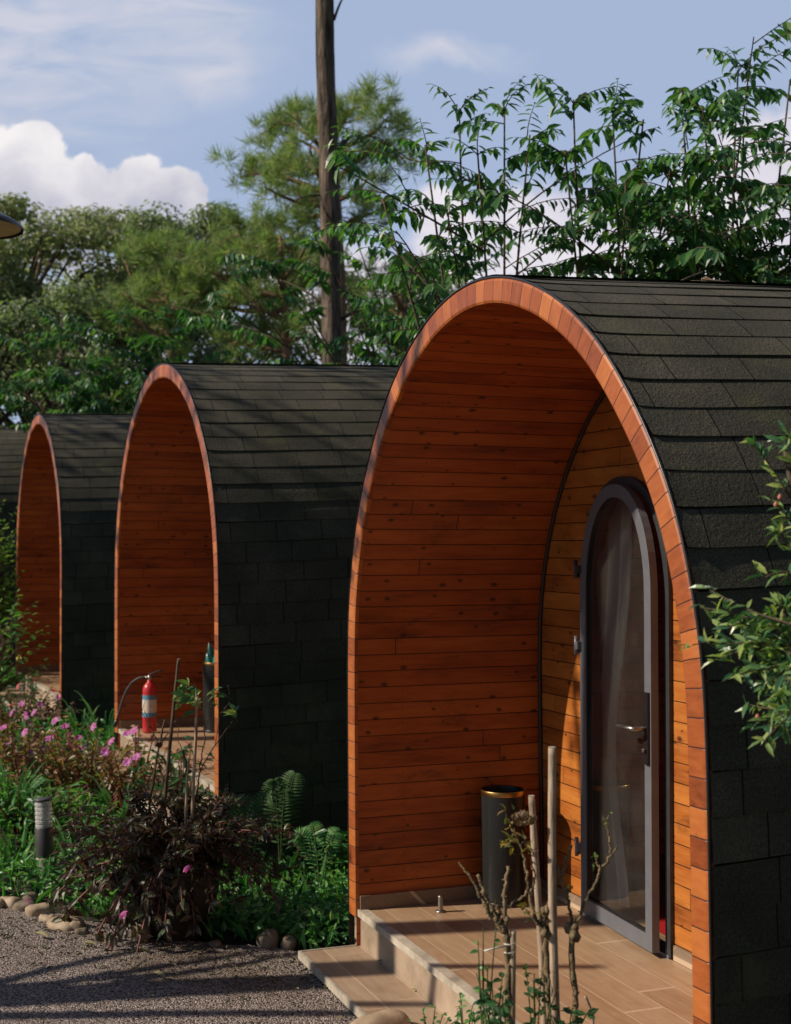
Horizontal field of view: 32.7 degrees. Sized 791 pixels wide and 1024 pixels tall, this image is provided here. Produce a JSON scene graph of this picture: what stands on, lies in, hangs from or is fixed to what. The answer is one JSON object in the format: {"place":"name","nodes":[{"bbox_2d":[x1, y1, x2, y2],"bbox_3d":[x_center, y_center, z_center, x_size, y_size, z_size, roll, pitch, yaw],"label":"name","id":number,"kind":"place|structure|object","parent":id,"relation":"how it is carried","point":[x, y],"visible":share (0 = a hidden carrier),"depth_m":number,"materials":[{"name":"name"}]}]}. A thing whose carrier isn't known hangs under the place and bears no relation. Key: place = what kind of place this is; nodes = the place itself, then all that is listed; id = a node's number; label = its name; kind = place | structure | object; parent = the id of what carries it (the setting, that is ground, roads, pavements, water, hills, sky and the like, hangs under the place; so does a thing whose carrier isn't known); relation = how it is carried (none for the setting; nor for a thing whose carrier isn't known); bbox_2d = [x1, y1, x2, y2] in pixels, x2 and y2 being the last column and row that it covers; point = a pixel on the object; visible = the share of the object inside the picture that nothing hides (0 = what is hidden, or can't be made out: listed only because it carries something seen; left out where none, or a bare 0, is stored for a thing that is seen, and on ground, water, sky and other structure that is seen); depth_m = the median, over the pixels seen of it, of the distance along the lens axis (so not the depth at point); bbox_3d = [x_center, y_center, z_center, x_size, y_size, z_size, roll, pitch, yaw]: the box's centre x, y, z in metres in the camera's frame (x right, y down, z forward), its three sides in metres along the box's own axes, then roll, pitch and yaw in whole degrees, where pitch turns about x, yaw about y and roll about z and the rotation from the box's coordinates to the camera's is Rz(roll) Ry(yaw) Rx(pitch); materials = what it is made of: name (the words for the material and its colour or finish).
{"place":"outdoors","nodes":[
{"label":"outdoors","id":0,"kind":"place"},
{"bbox_2d":[0,674,347,950],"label":"ground","id":1,"kind":"structure","parent":0,"point":[229,938],"depth_m":6.81,"materials":[{"name":"plant"}]},
{"bbox_2d":[0,212,23,239],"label":"garden lamp","id":2,"kind":"object","parent":1,"relation":"on","point":[10,227],"visible":1,"depth_m":7.12,"materials":[{"name":"black metal"}]},
{"bbox_2d":[0,499,25,650],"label":"garden shrub","id":3,"kind":"object","parent":1,"relation":"on","point":[7,591],"visible":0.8,"depth_m":13.94,"materials":[{"name":"green plant"}]},
{"bbox_2d":[0,701,26,732],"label":"flowering plant","id":4,"kind":"object","parent":1,"relation":"on","point":[21,703],"visible":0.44,"depth_m":10.92,"materials":[{"name":"pink plant"}]},
{"bbox_2d":[0,428,28,673],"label":"glamping pod","id":5,"kind":"object","parent":1,"relation":"on","point":[12,443],"visible":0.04,"depth_m":15.71,"materials":[{"name":"brown wood"}]},
{"bbox_2d":[0,589,49,692],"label":"garden shrub","id":6,"kind":"object","parent":1,"relation":"on","point":[19,659],"visible":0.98,"depth_m":13.04,"materials":[{"name":"green plant"}]},
{"bbox_2d":[0,760,53,831],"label":"grass clump","id":7,"kind":"object","parent":1,"relation":"on","point":[34,784],"visible":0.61,"depth_m":8.12,"materials":[{"name":"plant"}]},
{"bbox_2d":[0,677,59,733],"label":"flowering plant","id":8,"kind":"object","parent":1,"relation":"on","point":[34,701],"visible":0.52,"depth_m":11.54,"materials":[{"name":"green plant"}]},
{"bbox_2d":[0,705,60,765],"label":"flowering plant","id":9,"kind":"object","parent":1,"relation":"on","point":[10,726],"visible":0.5,"depth_m":9.49,"materials":[{"name":"pink plant"}]},
{"bbox_2d":[22,891,40,903],"bbox_3d":[-1.822,1.946,6.755,0.092,0.087,0.080,0,-1,-17],"label":"stone","id":10,"kind":"object","parent":1,"relation":"on","point":[32,895],"visible":0.59,"depth_m":6.73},
{"bbox_2d":[0,237,67,427],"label":"broadleaf tree","id":11,"kind":"object","parent":1,"relation":"on","point":[11,291],"visible":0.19,"depth_m":24.08,"materials":[{"name":"green plant"}]},
{"bbox_2d":[34,796,53,881],"bbox_3d":[-1.887,1.769,7.259,0.097,0.462,0.097,-2,-1,0],"label":"bollard light","id":12,"kind":"object","parent":1,"relation":"on","point":[44,844],"visible":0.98,"depth_m":7.22,"materials":[{"name":"metal"}]},
{"bbox_2d":[0,717,93,797],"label":"flowering plant","id":13,"kind":"object","parent":1,"relation":"on","point":[6,742],"visible":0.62,"depth_m":8.69,"materials":[{"name":"pink plant"}]},
{"bbox_2d":[15,690,79,733],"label":"flowering plant","id":14,"kind":"object","parent":1,"relation":"on","point":[52,709],"visible":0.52,"depth_m":11.28,"materials":[{"name":"purple plant"}]},
{"bbox_2d":[0,770,95,833],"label":"flowering plant","id":15,"kind":"object","parent":1,"relation":"on","point":[14,800],"visible":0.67,"depth_m":8.08,"materials":[{"name":"green plant"}]},
{"bbox_2d":[13,735,90,774],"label":"flowering plant","id":16,"kind":"object","parent":1,"relation":"on","point":[43,747],"visible":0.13,"depth_m":9.46,"materials":[{"name":"pink plant"}]},
{"bbox_2d":[0,296,110,427],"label":"broadleaf tree","id":17,"kind":"object","parent":1,"relation":"on","point":[16,328],"visible":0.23,"depth_m":18.86,"materials":[{"name":"green plant"}]},
{"bbox_2d":[0,413,131,733],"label":"glamping pod","id":18,"kind":"object","parent":1,"relation":"on","point":[71,468],"visible":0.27,"depth_m":11.88,"materials":[{"name":"brown wood"}]},
{"bbox_2d":[16,784,120,842],"bbox_3d":[-1.940,1.772,7.966,0.609,0.344,0.604,0,-1,0],"label":"flowering plant","id":19,"kind":"object","parent":1,"relation":"on","point":[75,810],"visible":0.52,"depth_m":7.95,"materials":[{"name":"green plant"}]},
{"bbox_2d":[0,273,137,419],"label":"broadleaf tree","id":20,"kind":"object","parent":1,"relation":"on","point":[72,299],"visible":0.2,"depth_m":20.96,"materials":[{"name":"green plant"}]},
{"bbox_2d":[0,192,150,427],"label":"broadleaf tree","id":21,"kind":"object","parent":1,"relation":"on","point":[40,239],"visible":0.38,"depth_m":24.75,"materials":[{"name":"green plant"}]},
{"bbox_2d":[52,815,100,866],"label":"grass clump","id":22,"kind":"object","parent":1,"relation":"on","point":[63,852],"visible":0.34,"depth_m":7.39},
{"bbox_2d":[61,698,99,741],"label":"grass clump","id":23,"kind":"object","parent":1,"relation":"on","point":[72,721],"visible":0.68,"depth_m":10.94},
{"bbox_2d":[18,716,152,806],"bbox_3d":[-1.984,1.607,8.641,0.853,0.560,0.640,0,-1,0],"label":"flowering plant","id":24,"kind":"object","parent":1,"relation":"on","point":[67,766],"visible":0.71,"depth_m":8.57,"materials":[{"name":"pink plant"}]},
{"bbox_2d":[73,690,113,746],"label":"grass clump","id":25,"kind":"object","parent":1,"relation":"on","point":[109,735],"visible":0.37,"depth_m":10.51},
{"bbox_2d":[70,742,128,776],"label":"flowering plant","id":26,"kind":"object","parent":1,"relation":"on","point":[111,746],"visible":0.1,"depth_m":9.53,"materials":[{"name":"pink plant"}]},
{"bbox_2d":[28,203,202,412],"bbox_3d":[-5.653,-2.025,27.002,4.022,8.135,4.118,0,-1,0],"label":"broadleaf tree","id":27,"kind":"object","parent":1,"relation":"on","point":[112,221],"visible":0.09,"depth_m":26.34,"materials":[{"name":"green plant"}]},
{"bbox_2d":[89,766,145,823],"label":"grass clump","id":28,"kind":"object","parent":1,"relation":"on","point":[105,797],"visible":0.62,"depth_m":8.23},
{"bbox_2d":[0,304,257,433],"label":"leafy tree","id":29,"kind":"object","parent":1,"relation":"on","point":[84,397],"visible":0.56,"depth_m":15.48,"materials":[{"name":"green plant"}]},
{"bbox_2d":[68,724,190,814],"bbox_3d":[-1.675,1.611,8.456,0.628,0.555,0.644,-1,-2,31],"label":"flowering plant","id":30,"kind":"object","parent":1,"relation":"on","point":[116,784],"visible":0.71,"depth_m":8.39,"materials":[{"name":"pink plant"}]},
{"bbox_2d":[129,919,151,941],"bbox_3d":[-1.161,1.931,6.154,0.115,0.155,0.075,-1,-2,34],"label":"stone","id":31,"kind":"object","parent":1,"relation":"on","point":[147,928],"visible":0.31,"depth_m":6.12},
{"bbox_2d":[87,219,231,362],"bbox_3d":[-3.504,-1.322,20.653,2.461,6.416,2.443,0,-1,0],"label":"pine tree","id":32,"kind":"object","parent":1,"relation":"on","point":[140,246],"visible":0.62,"depth_m":20.47,"materials":[{"name":"plant"}]},
{"bbox_2d":[122,736,214,798],"bbox_3d":[-1.303,1.637,8.172,0.650,0.562,0.575,-1,-2,29],"label":"flowering plant","id":33,"kind":"object","parent":1,"relation":"on","point":[178,777],"visible":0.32,"depth_m":8.13,"materials":[{"name":"green plant"}]},
{"bbox_2d":[130,859,222,940],"bbox_3d":[-1.025,1.808,6.278,0.438,0.360,0.438,0,-1,0],"label":"plant pot","id":34,"kind":"object","parent":1,"relation":"on","point":[179,927],"visible":0.38,"depth_m":6.13,"materials":[{"name":"ceramic"}]},
{"bbox_2d":[142,706,175,813],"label":"rose bush","id":35,"kind":"object","parent":34,"relation":"on","point":[159,744],"visible":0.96,"depth_m":6.33,"materials":[{"name":"brown plant"}]},
{"bbox_2d":[28,781,296,952],"bbox_3d":[-1.105,1.653,6.280,1.319,0.785,0.826,0,-1,0],"label":"purple bush","id":36,"kind":"object","parent":34,"relation":"in","point":[198,844],"visible":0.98,"depth_m":6.14,"materials":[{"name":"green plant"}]},
{"bbox_2d":[159,659,179,848],"bbox_3d":[-1.063,1.180,6.308,0.109,0.982,0.021,1,-2,-21],"label":"garden stake","id":37,"kind":"object","parent":34,"relation":"in","point":[165,791],"visible":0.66,"depth_m":6.31,"materials":[{"name":"brown wood"}]},
{"bbox_2d":[184,759,189,833],"bbox_3d":[-0.974,1.411,6.273,0.038,0.525,0.013,-1,-2,26],"label":"garden stake","id":38,"kind":"object","parent":34,"relation":"in","point":[186,791],"visible":0.52,"depth_m":6.27,"materials":[{"name":"brown wood"}]},
{"bbox_2d":[191,697,197,820],"bbox_3d":[-0.935,1.264,6.261,0.035,0.809,0.031,-1,-2,39],"label":"garden stake","id":39,"kind":"object","parent":34,"relation":"in","point":[194,762],"visible":0.76,"depth_m":6.26,"materials":[{"name":"brown wood"}]},
{"bbox_2d":[177,678,239,817],"bbox_3d":[-0.882,1.229,6.348,0.291,0.896,0.121,0,-1,0],"label":"rose bush","id":40,"kind":"object","parent":34,"relation":"in","point":[232,712],"visible":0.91,"depth_m":6.33,"materials":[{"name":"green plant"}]},
{"bbox_2d":[171,679,215,717],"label":"rose shoot","id":41,"kind":"object","parent":40,"relation":"attached to","point":[182,698],"visible":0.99,"depth_m":6.29,"materials":[{"name":"green plant"}]},
{"bbox_2d":[0,662,353,949],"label":"ground cover","id":42,"kind":"object","parent":1,"relation":"on","point":[230,916],"visible":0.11,"depth_m":6.74,"materials":[{"name":"green plant"}]},
{"bbox_2d":[0,907,357,1023],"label":"gravel","id":43,"kind":"structure","parent":1,"relation":"on","point":[33,994],"depth_m":5.52,"materials":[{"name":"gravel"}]},
{"bbox_2d":[0,896,21,908],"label":"stone","id":44,"kind":"object","parent":43,"relation":"on","point":[9,901],"visible":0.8,"depth_m":6.69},
{"bbox_2d":[12,900,34,910],"bbox_3d":[-1.835,1.949,6.674,0.116,0.060,0.103,0,-1,0],"label":"stone","id":45,"kind":"object","parent":43,"relation":"on","point":[21,905],"visible":0.73,"depth_m":6.63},
{"bbox_2d":[25,903,53,915],"bbox_3d":[-1.734,1.943,6.575,0.134,0.074,0.111,1,-2,-34],"label":"stone","id":46,"kind":"object","parent":43,"relation":"on","point":[35,909],"visible":0.56,"depth_m":6.53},
{"bbox_2d":[39,911,55,920],"bbox_3d":[-1.660,1.948,6.454,0.089,0.062,0.071,-1,-2,34],"label":"stone","id":47,"kind":"object","parent":43,"relation":"on","point":[46,916],"visible":0.6,"depth_m":6.44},
{"bbox_2d":[46,916,85,931],"bbox_3d":[-1.552,1.943,6.335,0.184,0.083,0.144,0,-1,17],"label":"stone","id":48,"kind":"object","parent":43,"relation":"on","point":[63,926],"visible":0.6,"depth_m":6.29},
{"bbox_2d":[70,920,81,929],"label":"stone","id":49,"kind":"object","parent":43,"relation":"on","point":[74,924],"visible":0.49,"depth_m":6.28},
{"bbox_2d":[75,927,88,934],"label":"stone","id":50,"kind":"object","parent":43,"relation":"on","point":[84,930],"visible":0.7,"depth_m":6.21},
{"bbox_2d":[153,971,166,978],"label":"fallen leaf","id":51,"kind":"object","parent":43,"relation":"on","point":[160,973],"visible":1,"depth_m":5.56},
{"bbox_2d":[208,939,221,946],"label":"stone","id":52,"kind":"object","parent":43,"relation":"on","point":[216,943],"visible":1,"depth_m":6.06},
{"bbox_2d":[89,200,272,399],"bbox_3d":[-4.016,-1.990,26.086,3.634,8.036,3.156,0,-1,14],"label":"broadleaf tree","id":53,"kind":"object","parent":1,"relation":"on","point":[146,221],"visible":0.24,"depth_m":25.62,"materials":[{"name":"green plant"}]},
{"bbox_2d":[172,783,215,810],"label":"flowering plant","id":54,"kind":"object","parent":1,"relation":"on","point":[201,787],"visible":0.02,"depth_m":7.64,"materials":[{"name":"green plant"}]},
{"bbox_2d":[83,362,398,872],"bbox_3d":[0.476,0.548,9.626,4.887,3.387,2.846,1,-2,-23],"label":"glamping pod","id":55,"kind":"object","parent":1,"relation":"on","point":[240,486],"visible":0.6,"depth_m":7.91,"materials":[{"name":"brown wood"}]},
{"bbox_2d":[113,670,163,732],"bbox_3d":[-1.877,1.367,9.788,0.387,0.449,0.104,0,-1,12],"label":"fire extinguisher","id":56,"kind":"object","parent":55,"relation":"on","point":[149,699],"visible":0.99,"depth_m":9.73,"materials":[{"name":"red metal"}]},
{"bbox_2d":[203,661,214,732],"bbox_3d":[-1.304,1.343,9.830,0.201,0.506,0.201,0,-1,0],"label":"waste bin","id":57,"kind":"object","parent":55,"relation":"on","point":[208,677],"visible":0.35,"depth_m":9.74,"materials":[{"name":"black metal"}]},
{"bbox_2d":[205,643,213,662],"bbox_3d":[-1.299,1.040,9.832,0.165,0.170,0.176,0,-1,0],"label":"bottle","id":58,"kind":"object","parent":57,"relation":"in","point":[210,655],"visible":0.38,"depth_m":9.84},
{"bbox_2d":[165,216,321,363],"bbox_3d":[-3.495,-2.196,29.162,4.120,8.591,4.137,0,-1,0],"label":"broadleaf tree","id":59,"kind":"object","parent":1,"relation":"on","point":[296,349],"visible":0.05,"depth_m":28.85,"materials":[{"name":"green plant"}]},
{"bbox_2d":[213,787,277,869],"bbox_3d":[-0.855,1.727,7.242,0.482,0.512,0.173,-1,-2,34],"label":"fern","id":60,"kind":"object","parent":1,"relation":"on","point":[270,802],"visible":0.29,"depth_m":7.20,"materials":[{"name":"plant"}]},
{"bbox_2d":[144,197,358,362],"bbox_3d":[-2.039,-1.483,19.901,3.317,6.686,2.588,0,-1,-14],"label":"pine tree","id":61,"kind":"object","parent":1,"relation":"on","point":[265,233],"visible":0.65,"depth_m":20.02,"materials":[{"name":"plant"}]},
{"bbox_2d":[256,929,278,948],"bbox_3d":[-0.576,1.932,6.077,0.105,0.110,0.088,0,-1,17],"label":"stone","id":62,"kind":"object","parent":1,"relation":"on","point":[267,938],"visible":0.81,"depth_m":6.05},
{"bbox_2d":[261,770,306,864],"bbox_3d":[-0.612,1.704,7.394,0.258,0.566,0.082,0,-1,0],"label":"fern","id":63,"kind":"object","parent":1,"relation":"on","point":[288,793],"visible":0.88,"depth_m":7.37,"materials":[{"name":"plant"}]},
{"bbox_2d":[280,934,296,950],"bbox_3d":[-0.479,1.937,6.055,0.077,0.078,0.074,0,-1,0],"label":"stone","id":64,"kind":"object","parent":1,"relation":"on","point":[288,941],"visible":0.85,"depth_m":6.03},
{"bbox_2d":[260,839,344,879],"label":"flowering plant","id":65,"kind":"object","parent":1,"relation":"on","point":[299,860],"visible":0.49,"depth_m":7.37,"materials":[{"name":"green plant"}]},
{"bbox_2d":[238,237,383,364],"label":"broadleaf tree","id":66,"kind":"object","parent":1,"relation":"on","point":[311,306],"visible":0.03,"depth_m":29.55,"materials":[{"name":"green plant"}]},
{"bbox_2d":[203,68,425,364],"bbox_3d":[-1.137,-2.187,19.153,3.307,8.118,2.759,0,-1,0],"label":"pine tree","id":67,"kind":"object","parent":1,"relation":"on","point":[273,168],"visible":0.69,"depth_m":19.04,"materials":[{"name":"plant"}]},
{"bbox_2d":[293,821,344,887],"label":"fern","id":68,"kind":"object","parent":1,"relation":"on","point":[305,830],"visible":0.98,"depth_m":6.99,"materials":[{"name":"green plant"}]},
{"bbox_2d":[313,829,347,878],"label":"flowering plant","id":69,"kind":"object","parent":1,"relation":"on","point":[342,848],"visible":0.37,"depth_m":7.26,"materials":[{"name":"green plant"}]},
{"bbox_2d":[280,0,399,363],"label":"pine tree","id":70,"kind":"object","parent":1,"relation":"on","point":[325,19],"visible":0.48,"depth_m":14.01,"materials":[{"name":"brown plant"}]},
{"bbox_2d":[166,220,529,364],"bbox_3d":[-0.511,-0.253,11.478,2.870,4.375,2.011,0,-1,-10],"label":"leafy tree","id":71,"kind":"object","parent":1,"relation":"on","point":[372,357],"visible":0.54,"depth_m":11.38,"materials":[{"name":"green plant"}]},
{"bbox_2d":[350,1009,410,1023],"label":"stone","id":72,"kind":"object","parent":1,"relation":"on","point":[390,1016],"visible":0.98,"depth_m":4.86,"materials":[{"name":"stone"}]},
{"bbox_2d":[317,250,456,359],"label":"pine tree","id":73,"kind":"object","parent":1,"relation":"on","point":[366,290],"visible":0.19,"depth_m":19.64,"materials":[{"name":"plant"}]},
{"bbox_2d":[369,274,462,364],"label":"broadleaf tree","id":74,"kind":"object","parent":1,"relation":"on","point":[417,298],"depth_m":29.76,"materials":[{"name":"green plant"}]},
{"bbox_2d":[408,1005,460,1023],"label":"weed","id":75,"kind":"object","parent":1,"relation":"on","point":[439,1021],"visible":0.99,"depth_m":3.55,"materials":[{"name":"green plant"}]},
{"bbox_2d":[454,992,484,1023],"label":"weed","id":76,"kind":"object","parent":1,"relation":"on","point":[472,1018],"visible":0.97,"depth_m":3.38,"materials":[{"name":"green plant"}]},
{"bbox_2d":[306,76,662,353],"bbox_3d":[0.447,-0.270,7.507,1.996,4.341,2.187,0,-1,0],"label":"leafy tree","id":77,"kind":"object","parent":1,"relation":"on","point":[456,265],"visible":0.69,"depth_m":7.33,"materials":[{"name":"green plant"}]},
{"bbox_2d":[470,925,500,1023],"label":"weed","id":78,"kind":"object","parent":1,"relation":"on","point":[482,1015],"visible":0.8,"depth_m":3.12,"materials":[{"name":"green plant"}]},
{"bbox_2d":[471,972,508,1023],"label":"weed","id":79,"kind":"object","parent":1,"relation":"on","point":[483,1000],"visible":0.81,"depth_m":3.08,"materials":[{"name":"green plant"}]},
{"bbox_2d":[458,857,536,1023],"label":"rose bush","id":80,"kind":"object","parent":1,"relation":"on","point":[494,916],"visible":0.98,"depth_m":3.17,"materials":[{"name":"plant"}]},
{"bbox_2d":[510,929,515,1023],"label":"bamboo stake","id":81,"kind":"object","parent":80,"relation":"attached to","point":[513,970],"visible":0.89,"depth_m":3.17,"materials":[{"name":"wood"}]},
{"bbox_2d":[484,943,516,953],"bbox_3d":[0.245,1.027,3.165,0.089,0.034,0.036,1,-2,-26],"label":"plastic tie","id":82,"kind":"object","parent":81,"relation":"attached to","point":[502,947],"visible":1,"depth_m":3.16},
{"bbox_2d":[480,988,546,1023],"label":"weed","id":83,"kind":"object","parent":1,"relation":"on","point":[490,1004],"visible":0.95,"depth_m":3.02,"materials":[{"name":"green plant"}]},
{"bbox_2d":[523,963,558,1023],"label":"weed","id":84,"kind":"object","parent":1,"relation":"on","point":[529,1009],"visible":0.98,"depth_m":3.07,"materials":[{"name":"green plant"}]},
{"bbox_2d":[298,274,790,1023],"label":"glamping pod","id":85,"kind":"object","parent":1,"relation":"on","point":[530,432],"visible":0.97,"depth_m":5.53,"materials":[{"name":"wood"}]},
{"bbox_2d":[435,895,445,912],"bbox_3d":[0.196,1.708,5.890,0.046,0.070,0.046,0,-1,0],"label":"door stop","id":86,"kind":"object","parent":85,"relation":"on","point":[440,904],"depth_m":5.88,"materials":[{"name":"metal"}]},
{"bbox_2d":[480,785,524,907],"bbox_3d":[0.481,1.494,6.045,0.201,0.506,0.201,0,-1,0],"label":"waste bin","id":87,"kind":"object","parent":85,"relation":"on","point":[497,858],"visible":0.75,"depth_m":5.96,"materials":[{"name":"black metal"}]},
{"bbox_2d":[597,500,631,906],"bbox_3d":[0.917,0.794,5.886,0.079,1.780,0.358,1,-1,-20],"label":"curtain","id":88,"kind":"object","parent":85,"relation":"hanging from","point":[613,575],"visible":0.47,"depth_m":5.84,"materials":[{"name":"beige fabric"}]},
{"bbox_2d":[574,484,659,952],"bbox_3d":[0.874,0.800,5.557,0.122,1.828,0.676,0,-1,-17],"label":"door","id":89,"kind":"structure","parent":85,"relation":"in","point":[647,937],"depth_m":5.38,"materials":[{"name":"grey metal"}]},
{"bbox_2d":[682,271,728,281],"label":"dry twigs","id":90,"kind":"object","parent":85,"relation":"on","point":[706,279],"visible":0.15,"depth_m":5.14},
{"bbox_2d":[548,746,559,1023],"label":"bamboo stake","id":91,"kind":"object","parent":1,"relation":"on","point":[553,940],"visible":0.94,"depth_m":3.17,"materials":[{"name":"wood"}]},
{"bbox_2d":[498,804,551,1023],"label":"rose bush","id":92,"kind":"object","parent":91,"relation":"attached to","point":[544,929],"visible":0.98,"depth_m":3.18,"materials":[{"name":"brown plant"}]},
{"bbox_2d":[510,810,536,825],"bbox_3d":[0.303,0.723,3.186,0.064,0.039,0.045,0,-1,0],"label":"dried bloom","id":93,"kind":"object","parent":92,"relation":"attached to","point":[520,816],"visible":1,"depth_m":3.18,"materials":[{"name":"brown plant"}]},
{"bbox_2d":[528,795,546,1023],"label":"bamboo stake","id":94,"kind":"object","parent":92,"relation":"attached to","point":[535,860],"visible":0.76,"depth_m":3.22,"materials":[{"name":"wood"}]},
{"bbox_2d":[532,975,598,1023],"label":"weed","id":95,"kind":"object","parent":1,"relation":"on","point":[591,1012],"visible":0.81,"depth_m":3.08,"materials":[{"name":"green plant"}]},
{"bbox_2d":[556,812,618,1023],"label":"rose bush","id":96,"kind":"object","parent":1,"relation":"on","point":[571,928],"visible":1,"depth_m":3.17,"materials":[{"name":"brown plant"}]},
{"bbox_2d":[584,995,593,1023],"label":"bamboo stake","id":97,"kind":"object","parent":1,"relation":"on","point":[589,1005],"visible":0.65,"depth_m":3.27,"materials":[{"name":"wood"}]},
{"bbox_2d":[425,74,790,282],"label":"leafy tree","id":98,"kind":"object","parent":1,"relation":"on","point":[632,185],"visible":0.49,"depth_m":7.28,"materials":[{"name":"green plant"}]},
{"bbox_2d":[561,18,790,283],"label":"leafy tree","id":99,"kind":"object","parent":1,"relation":"on","point":[754,191],"visible":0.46,"depth_m":7.24,"materials":[{"name":"green plant"}]},
{"bbox_2d":[675,419,790,756],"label":"willow leaved bush","id":100,"kind":"object","parent":1,"relation":"on","point":[777,652],"visible":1,"depth_m":2.93,"materials":[{"name":"green plant"}]},
{"bbox_2d":[753,258,790,282],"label":"broadleaf tree","id":101,"kind":"object","parent":1,"relation":"on","point":[770,269],"depth_m":21.39,"materials":[{"name":"green plant"}]},
{"bbox_2d":[0,0,790,425],"label":"sky","id":102,"kind":"structure","parent":0,"point":[106,103],"materials":[{"name":"blue"}]},
{"bbox_2d":[659,906,664,934],"bbox_3d":[1.330,1.726,5.612,0.520,0.008,0.716,1,-2,-26],"label":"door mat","id":103,"kind":"object","parent":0,"point":[662,919],"depth_m":5.72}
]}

